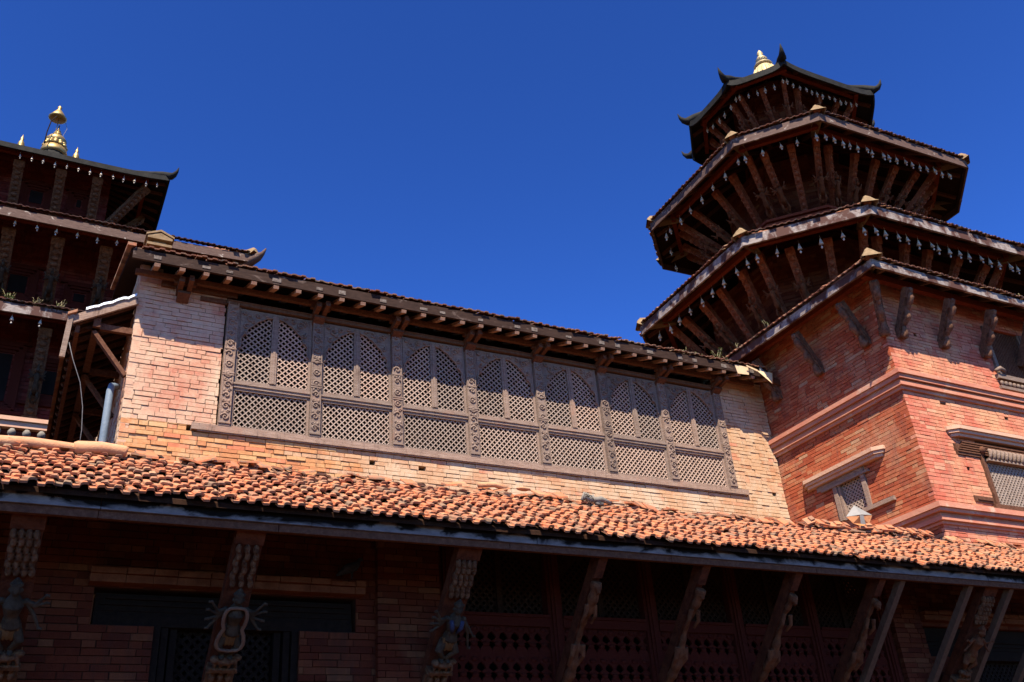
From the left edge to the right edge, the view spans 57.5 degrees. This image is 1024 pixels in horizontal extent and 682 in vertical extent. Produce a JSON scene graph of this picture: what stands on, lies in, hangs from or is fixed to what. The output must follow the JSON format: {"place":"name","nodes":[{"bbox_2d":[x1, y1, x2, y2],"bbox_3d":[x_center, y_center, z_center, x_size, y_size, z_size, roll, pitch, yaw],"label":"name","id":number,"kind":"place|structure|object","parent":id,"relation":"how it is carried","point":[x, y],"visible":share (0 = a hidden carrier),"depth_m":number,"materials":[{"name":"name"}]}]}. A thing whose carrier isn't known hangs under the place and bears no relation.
{"place":"outdoors","nodes":[
{"label":"outdoors","id":0,"kind":"place"},
{"bbox_2d":[0,106,265,440],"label":"square temple","id":1,"kind":"structure","parent":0,"point":[64,265],"depth_m":20.52,"materials":[{"name":"brown wood"}]},
{"bbox_2d":[1,288,15,301],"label":"weed","id":2,"kind":"object","parent":1,"relation":"on","point":[10,296],"visible":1,"depth_m":17.58,"materials":[{"name":"green plant"}]},
{"bbox_2d":[0,339,32,416],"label":"window","id":3,"kind":"structure","parent":1,"relation":"in","point":[7,407],"depth_m":17.96,"materials":[{"name":"red wood"}]},
{"bbox_2d":[4,262,45,306],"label":"window","id":4,"kind":"structure","parent":1,"relation":"in","point":[17,283],"depth_m":20.04,"materials":[{"name":"red wood"}]},
{"bbox_2d":[17,178,53,214],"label":"window","id":5,"kind":"structure","parent":1,"relation":"in","point":[35,197],"depth_m":22.83,"materials":[{"name":"red wood"}]},
{"bbox_2d":[18,355,59,408],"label":"window","id":6,"kind":"structure","parent":1,"relation":"in","point":[48,385],"depth_m":18.20,"materials":[{"name":"red wood"}]},
{"bbox_2d":[53,279,92,312],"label":"window","id":7,"kind":"structure","parent":1,"relation":"in","point":[77,287],"depth_m":20.44,"materials":[{"name":"red wood"}]},
{"bbox_2d":[60,187,90,217],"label":"window","id":8,"kind":"structure","parent":1,"relation":"in","point":[74,194],"depth_m":23.24,"materials":[{"name":"red wood"}]},
{"bbox_2d":[0,0,1023,342],"label":"sky","id":9,"kind":"structure","parent":0,"point":[514,158],"materials":[{"name":"blue"}]},
{"label":"ground","id":10,"kind":"structure","parent":0,"visible":0},
{"bbox_2d":[0,435,1023,681],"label":"palace building","id":11,"kind":"structure","parent":10,"relation":"on","point":[204,569],"depth_m":9.02,"materials":[{"name":"brick"}]},
{"bbox_2d":[90,593,351,681],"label":"window","id":12,"kind":"structure","parent":11,"relation":"in","point":[180,642],"depth_m":8.42,"materials":[{"name":"black wood"}]},
{"bbox_2d":[336,558,362,579],"bbox_3d":[-1.570,2.204,9.050,0.277,0.218,0.104,10,-32,-25],"label":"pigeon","id":13,"kind":"object","parent":11,"relation":"on","point":[350,568],"visible":1,"depth_m":9.01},
{"bbox_2d":[90,230,789,620],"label":"palace wing","id":14,"kind":"structure","parent":11,"relation":"on","point":[230,360],"depth_m":13.23,"materials":[{"name":"orange brick"}]},
{"bbox_2d":[45,294,138,442],"bbox_3d":[-6.053,0.875,13.147,0.791,1.132,4.638,10,-32,-25],"label":"lean to roof","id":15,"kind":"object","parent":14,"relation":"attached to","point":[95,336],"visible":0.91,"depth_m":12.49,"materials":[{"name":"brown wood"}]},
{"bbox_2d":[69,342,82,440],"bbox_3d":[-5.075,0.796,10.752,0.310,1.742,0.042,13,-33,-28],"label":"hanging wire","id":16,"kind":"object","parent":15,"relation":"hanging from","point":[80,389],"visible":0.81,"depth_m":10.89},
{"bbox_2d":[99,383,119,441],"bbox_3d":[-4.901,1.169,11.244,0.100,1.542,0.190,-9,-29,8],"label":"drain pipe","id":17,"kind":"object","parent":14,"relation":"attached to","point":[107,408],"visible":0.66,"depth_m":11.33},
{"bbox_2d":[230,307,311,435],"bbox_3d":[-3.154,0.372,12.311,1.002,1.825,0.095,10,-32,-25],"label":"window","id":18,"kind":"structure","parent":14,"relation":"in","point":[247,319],"depth_m":12.29,"materials":[{"name":"brown wood"}]},
{"bbox_2d":[320,322,391,445],"bbox_3d":[-2.134,0.558,12.799,1.002,1.825,0.095,10,-32,-25],"label":"window","id":19,"kind":"structure","parent":14,"relation":"in","point":[331,333],"depth_m":12.78,"materials":[{"name":"brown wood"}]},
{"bbox_2d":[401,337,469,455],"bbox_3d":[-1.111,0.743,13.290,1.002,1.825,0.095,10,-32,-25],"label":"window","id":20,"kind":"structure","parent":14,"relation":"in","point":[410,346],"depth_m":13.27,"materials":[{"name":"brown wood"}]},
{"bbox_2d":[474,350,540,463],"bbox_3d":[-0.090,0.934,13.782,1.002,1.825,0.095,10,-32,-25],"label":"window","id":21,"kind":"structure","parent":14,"relation":"in","point":[482,358],"depth_m":13.76,"materials":[{"name":"brown wood"}]},
{"bbox_2d":[542,362,607,472],"bbox_3d":[0.933,1.120,14.274,1.002,1.825,0.095,10,-32,-25],"label":"window","id":22,"kind":"structure","parent":14,"relation":"in","point":[549,370],"depth_m":14.26,"materials":[{"name":"brown wood"}]},
{"bbox_2d":[605,373,670,479],"bbox_3d":[1.962,1.311,14.759,1.002,1.825,0.095,10,-32,-25],"label":"window","id":23,"kind":"structure","parent":14,"relation":"in","point":[612,380],"depth_m":14.74,"materials":[{"name":"brown wood"}]},
{"bbox_2d":[664,383,728,486],"bbox_3d":[2.988,1.503,15.255,1.002,1.825,0.095,11,-32,-25],"label":"window","id":24,"kind":"structure","parent":14,"relation":"in","point":[671,390],"depth_m":15.24,"materials":[{"name":"brown wood"}]},
{"bbox_2d":[746,365,772,383],"bbox_3d":[4.210,0.566,15.840,0.539,0.363,0.099,5,-30,-17],"label":"paper kite","id":25,"kind":"object","parent":14,"relation":"attached to","point":[768,376],"visible":1,"depth_m":15.85},
{"bbox_2d":[477,482,530,491],"bbox_3d":[-0.072,1.530,9.706,0.620,0.091,0.105,10,-32,-25],"label":"tile fragment","id":26,"kind":"object","parent":11,"relation":"on","point":[489,484],"visible":1,"depth_m":9.63,"materials":[{"name":"ceramic"}]},
{"bbox_2d":[581,491,610,505],"bbox_3d":[0.905,1.709,10.103,0.384,0.144,0.070,10,-32,-25],"label":"tile fragment","id":27,"kind":"object","parent":11,"relation":"on","point":[598,500],"visible":1,"depth_m":10.07,"materials":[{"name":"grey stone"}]},
{"bbox_2d":[802,516,815,525],"bbox_3d":[3.645,2.209,11.458,0.211,0.174,0.109,15,-35,-32],"label":"loose tile","id":28,"kind":"object","parent":11,"relation":"on","point":[809,520],"visible":1,"depth_m":11.43,"materials":[{"name":"orange ceramic"}]},
{"bbox_2d":[815,519,831,526],"bbox_3d":[3.832,2.247,11.545,0.227,0.123,0.114,14,-34,-30],"label":"loose tile","id":29,"kind":"object","parent":11,"relation":"on","point":[823,522],"visible":0.96,"depth_m":11.52,"materials":[{"name":"orange ceramic"}]},
{"bbox_2d":[635,44,1023,681],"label":"octagonal temple","id":30,"kind":"structure","parent":11,"relation":"on","point":[893,365],"depth_m":16.13,"materials":[{"name":"brick"}]},
{"bbox_2d":[819,235,823,248],"bbox_3d":[5.423,-1.742,16.392,0.084,0.276,0.084,8,-31,-21],"label":"wind bell","id":31,"kind":"object","parent":30,"relation":"hanging from","point":[821,243],"visible":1,"depth_m":16.36,"materials":[{"name":"grey metal"}]},
{"bbox_2d":[816,466,896,521],"bbox_3d":[5.311,2.327,14.280,0.290,0.800,1.420,10,-32,-25],"label":"window","id":32,"kind":"structure","parent":30,"relation":"in","point":[851,489],"depth_m":14.33,"materials":[{"name":"brown wood"}]},
{"bbox_2d":[916,237,920,249],"bbox_3d":[7.248,-1.745,16.654,0.084,0.278,0.085,-13,-30,15],"label":"wind bell","id":33,"kind":"object","parent":30,"relation":"hanging from","point":[918,245],"visible":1,"depth_m":16.63,"materials":[{"name":"grey metal"}]},
{"bbox_2d":[953,441,1023,510],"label":"window","id":34,"kind":"structure","parent":30,"relation":"in","point":[1003,467],"depth_m":13.91,"materials":[{"name":"brown wood"}]},
{"bbox_2d":[980,325,1023,393],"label":"window","id":35,"kind":"structure","parent":30,"relation":"in","point":[1005,348],"depth_m":15.50,"materials":[{"name":"brown wood"}]},
{"bbox_2d":[829,521,843,527],"bbox_3d":[4.011,2.289,11.625,0.252,0.118,0.113,9,-32,-23],"label":"loose tile","id":36,"kind":"object","parent":11,"relation":"on","point":[835,524],"visible":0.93,"depth_m":11.60,"materials":[{"name":"orange ceramic"}]},
{"bbox_2d":[841,522,850,529],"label":"loose tile","id":37,"kind":"object","parent":11,"relation":"on","point":[847,524],"visible":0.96,"depth_m":11.66,"materials":[{"name":"orange ceramic"}]},
{"bbox_2d":[854,523,873,528],"bbox_3d":[4.471,2.349,11.861,0.224,0.128,0.121,10,-32,-25],"label":"loose tile","id":38,"kind":"object","parent":11,"relation":"on","point":[868,526],"visible":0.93,"depth_m":11.82,"materials":[{"name":"orange ceramic"}]},
{"bbox_2d":[846,505,871,525],"bbox_3d":[4.442,2.213,11.871,0.468,0.290,0.116,10,-32,-25],"label":"paper kite","id":39,"kind":"object","parent":38,"relation":"on","point":[863,518],"visible":1,"depth_m":11.83},
{"bbox_2d":[870,526,882,532],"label":"loose tile","id":40,"kind":"object","parent":11,"relation":"on","point":[877,528],"visible":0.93,"depth_m":11.89,"materials":[{"name":"orange ceramic"}]},
{"bbox_2d":[859,580,905,681],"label":"timber prop","id":41,"kind":"object","parent":11,"relation":"on","point":[882,629],"visible":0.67,"depth_m":11.13,"materials":[{"name":"brown wood"}]},
{"bbox_2d":[874,524,895,531],"bbox_3d":[4.809,2.411,12.023,0.251,0.116,0.115,6,-31,-19],"label":"loose tile","id":42,"kind":"object","parent":11,"relation":"on","point":[885,527],"visible":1,"depth_m":12.00,"materials":[{"name":"orange ceramic"}]},
{"bbox_2d":[895,527,909,533],"bbox_3d":[5.032,2.461,12.125,0.243,0.116,0.118,10,-32,-25],"label":"loose tile","id":43,"kind":"object","parent":11,"relation":"on","point":[900,529],"visible":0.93,"depth_m":12.11,"materials":[{"name":"orange ceramic"}]},
{"bbox_2d":[906,528,919,534],"bbox_3d":[5.254,2.495,12.235,0.185,0.124,0.111,16,-35,-33],"label":"loose tile","id":44,"kind":"object","parent":11,"relation":"on","point":[913,531],"visible":0.96,"depth_m":12.21,"materials":[{"name":"orange ceramic"}]},
{"bbox_2d":[918,529,934,537],"bbox_3d":[5.477,2.543,12.338,0.214,0.139,0.120,10,-32,-25],"label":"loose tile","id":45,"kind":"object","parent":11,"relation":"on","point":[928,533],"visible":0.96,"depth_m":12.30,"materials":[{"name":"orange ceramic"}]},
{"bbox_2d":[927,586,973,681],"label":"timber prop","id":46,"kind":"object","parent":11,"relation":"on","point":[951,631],"visible":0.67,"depth_m":11.63,"materials":[{"name":"brown wood"}]},
{"bbox_2d":[923,628,1023,681],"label":"window","id":47,"kind":"structure","parent":11,"relation":"in","point":[1003,660],"depth_m":12.92,"materials":[{"name":"black wood"}]},
{"bbox_2d":[970,589,1013,681],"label":"timber prop","id":48,"kind":"object","parent":11,"relation":"on","point":[997,619],"visible":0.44,"depth_m":11.95,"materials":[{"name":"brown wood"}]},
{"bbox_2d":[1012,652,1023,681],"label":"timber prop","id":49,"kind":"object","parent":11,"relation":"on","point":[1018,675],"depth_m":12.40,"materials":[{"name":"brown wood"}]}
]}

